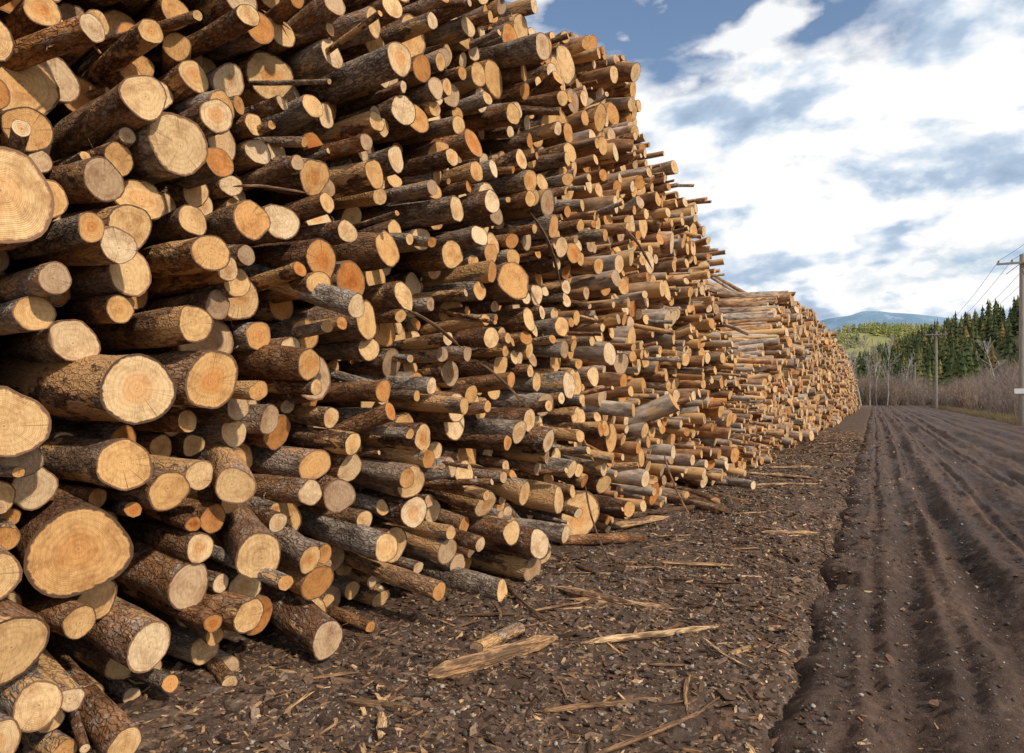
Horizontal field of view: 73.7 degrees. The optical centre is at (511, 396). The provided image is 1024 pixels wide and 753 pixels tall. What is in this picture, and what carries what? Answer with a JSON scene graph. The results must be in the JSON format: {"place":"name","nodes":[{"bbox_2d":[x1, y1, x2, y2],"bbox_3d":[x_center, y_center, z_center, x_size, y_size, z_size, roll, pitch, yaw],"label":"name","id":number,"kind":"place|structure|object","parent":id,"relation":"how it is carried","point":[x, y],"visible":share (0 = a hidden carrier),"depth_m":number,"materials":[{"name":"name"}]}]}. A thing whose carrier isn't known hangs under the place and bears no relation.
{"place":"outdoors","nodes":[
{"label":"outdoors","id":0,"kind":"place"},
{"bbox_2d":[16,405,1023,752],"bbox_3d":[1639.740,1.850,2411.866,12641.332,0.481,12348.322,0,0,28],"label":"ground","id":1,"kind":"structure","parent":0,"point":[846,425],"depth_m":4.42,"materials":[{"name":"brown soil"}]},
{"bbox_2d":[0,0,780,752],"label":"log pile","id":2,"kind":"object","parent":1,"relation":"on","point":[224,404],"visible":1,"depth_m":4.91,"materials":[{"name":"brown wood"}]},
{"bbox_2d":[470,622,524,652],"bbox_3d":[-0.094,1.663,4.686,0.101,0.122,0.436,0,0,44],"label":"loose log","id":3,"kind":"object","parent":1,"relation":"on","point":[506,634],"visible":0.88,"depth_m":4.66,"materials":[{"name":"brown wood"}]},
{"bbox_2d":[15,431,990,752],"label":"wood chips","id":4,"kind":"object","parent":1,"relation":"on","point":[443,733],"visible":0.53,"depth_m":4.37,"materials":[{"name":"brown wood"}]},
{"bbox_2d":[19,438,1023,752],"bbox_3d":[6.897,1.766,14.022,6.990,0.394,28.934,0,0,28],"label":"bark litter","id":5,"kind":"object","parent":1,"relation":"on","point":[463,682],"visible":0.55,"depth_m":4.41,"materials":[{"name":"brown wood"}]},
{"bbox_2d":[232,184,863,752],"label":"broken wood","id":6,"kind":"object","parent":1,"relation":"on","point":[458,668],"visible":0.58,"depth_m":4.77,"materials":[{"name":"brown wood"}]},
{"bbox_2d":[560,532,647,544],"bbox_3d":[1.073,1.656,7.943,1.113,0.163,0.120,0,0,-21],"label":"loose log","id":7,"kind":"object","parent":1,"relation":"on","point":[605,538],"visible":0.83,"depth_m":7.90,"materials":[{"name":"brown wood"}]},
{"bbox_2d":[661,492,720,512],"bbox_3d":[2.748,1.637,10.469,0.121,0.168,1.261,0,0,-28],"label":"loose log","id":8,"kind":"object","parent":1,"relation":"on","point":[701,505],"visible":0.84,"depth_m":10.35,"materials":[{"name":"brown wood"}]},
{"bbox_2d":[672,485,720,503],"bbox_3d":[3.045,1.642,11.318,0.189,0.158,1.391,0,0,-12],"label":"loose log","id":9,"kind":"object","parent":1,"relation":"on","point":[703,495],"visible":0.48,"depth_m":11.09,"materials":[{"name":"brown wood"}]},
{"bbox_2d":[723,476,755,488],"bbox_3d":[4.133,1.630,13.018,0.192,0.195,1.427,0,0,-22],"label":"loose log","id":10,"kind":"object","parent":1,"relation":"on","point":[741,482],"visible":0.56,"depth_m":12.60,"materials":[{"name":"brown wood"}]},
{"bbox_2d":[706,274,859,464],"bbox_3d":[22.904,-2.012,58.163,10.762,12.852,90.403,0,0,28],"label":"log pile","id":11,"kind":"object","parent":1,"relation":"on","point":[801,383],"visible":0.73,"depth_m":27.68,"materials":[{"name":"brown wood"}]},
{"bbox_2d":[833,329,861,405],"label":"bare tree","id":12,"kind":"object","parent":1,"relation":"on","point":[850,359],"visible":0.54,"depth_m":123.04,"materials":[{"name":"grey plant"}]},
{"bbox_2d":[842,322,864,365],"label":"bare tree","id":13,"kind":"object","parent":1,"relation":"on","point":[851,344],"visible":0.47,"depth_m":130.89,"materials":[{"name":"grey plant"}]},
{"bbox_2d":[855,331,873,405],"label":"bare tree","id":14,"kind":"object","parent":1,"relation":"on","point":[867,360],"visible":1,"depth_m":124.31,"materials":[{"name":"grey plant"}]},
{"bbox_2d":[869,339,882,405],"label":"bare tree","id":15,"kind":"object","parent":1,"relation":"on","point":[879,361],"visible":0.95,"depth_m":125.73,"materials":[{"name":"grey plant"}]},
{"bbox_2d":[880,334,901,405],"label":"bare tree","id":16,"kind":"object","parent":1,"relation":"on","point":[889,350],"visible":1,"depth_m":122.60,"materials":[{"name":"grey plant"}]},
{"bbox_2d":[899,350,915,384],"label":"bare tree","id":17,"kind":"object","parent":1,"relation":"on","point":[909,372],"visible":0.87,"depth_m":131.69,"materials":[{"name":"grey plant"}]},
{"bbox_2d":[911,363,921,382],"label":"utility pole","id":18,"kind":"object","parent":1,"relation":"on","point":[915,370],"visible":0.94,"depth_m":144.70,"materials":[{"name":"grey wood"}]},
{"bbox_2d":[851,295,1018,390],"bbox_3d":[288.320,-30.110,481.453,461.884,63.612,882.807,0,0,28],"label":"pine trees","id":19,"kind":"object","parent":1,"relation":"on","point":[957,349],"visible":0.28,"depth_m":269.63,"materials":[{"name":"green plant"}]},
{"bbox_2d":[926,331,946,408],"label":"utility pole","id":20,"kind":"object","parent":1,"relation":"on","point":[936,374],"visible":0.94,"depth_m":91.81,"materials":[{"name":"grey wood"}]},
{"bbox_2d":[853,347,1023,416],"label":"roadside brush","id":21,"kind":"object","parent":1,"relation":"on","point":[987,393],"visible":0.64,"depth_m":96.01,"materials":[{"name":"brown plant"}]},
{"bbox_2d":[976,336,1005,382],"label":"bare tree","id":22,"kind":"object","parent":1,"relation":"on","point":[987,348],"visible":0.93,"depth_m":99.98,"materials":[{"name":"grey plant"}]},
{"bbox_2d":[996,254,1023,426],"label":"utility pole","id":23,"kind":"object","parent":1,"relation":"on","point":[1019,391],"visible":0.96,"depth_m":39.87,"materials":[{"name":"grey wood"}]},
{"bbox_2d":[912,245,1023,362],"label":"power line","id":24,"kind":"object","parent":23,"relation":"attached to","point":[973,306],"visible":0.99,"depth_m":55.03,"materials":[{"name":"metal"}]},
{"bbox_2d":[504,0,1023,320],"label":"sky","id":25,"kind":"structure","parent":0,"point":[851,157],"materials":[{"name":"white"}]},
{"bbox_2d":[842,331,910,357],"bbox_3d":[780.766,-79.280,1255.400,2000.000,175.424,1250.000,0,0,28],"label":"forested hill","id":26,"kind":"structure","parent":0,"point":[879,338],"depth_m":1045.21,"materials":[{"name":"green plant"}]},
{"bbox_2d":[828,319,958,348],"bbox_3d":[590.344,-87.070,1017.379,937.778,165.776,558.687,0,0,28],"label":"larch forest","id":27,"kind":"object","parent":26,"relation":"on","point":[902,329],"visible":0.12,"depth_m":1089.72,"materials":[{"name":"green plant"}]},
{"bbox_2d":[820,311,963,332],"bbox_3d":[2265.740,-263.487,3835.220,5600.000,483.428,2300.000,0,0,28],"label":"mountain","id":28,"kind":"structure","parent":0,"point":[868,317],"depth_m":3869.27,"materials":[{"name":"blue"}]},
{"bbox_2d":[768,405,1023,752],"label":"dirt road","id":29,"kind":"structure","parent":0,"point":[995,459],"depth_m":5.64,"materials":[{"name":"brown soil"}]},
{"bbox_2d":[928,404,1023,425],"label":"dry grass","id":30,"kind":"structure","parent":0,"point":[1004,418],"depth_m":56.71,"materials":[{"name":"brown plant"}]},
{"bbox_2d":[978,323,1018,371],"bbox_3d":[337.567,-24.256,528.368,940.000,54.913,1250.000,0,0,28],"label":"hillside","id":31,"kind":"structure","parent":0,"point":[998,356],"depth_m":251.27,"materials":[{"name":"green plant"}]}
]}

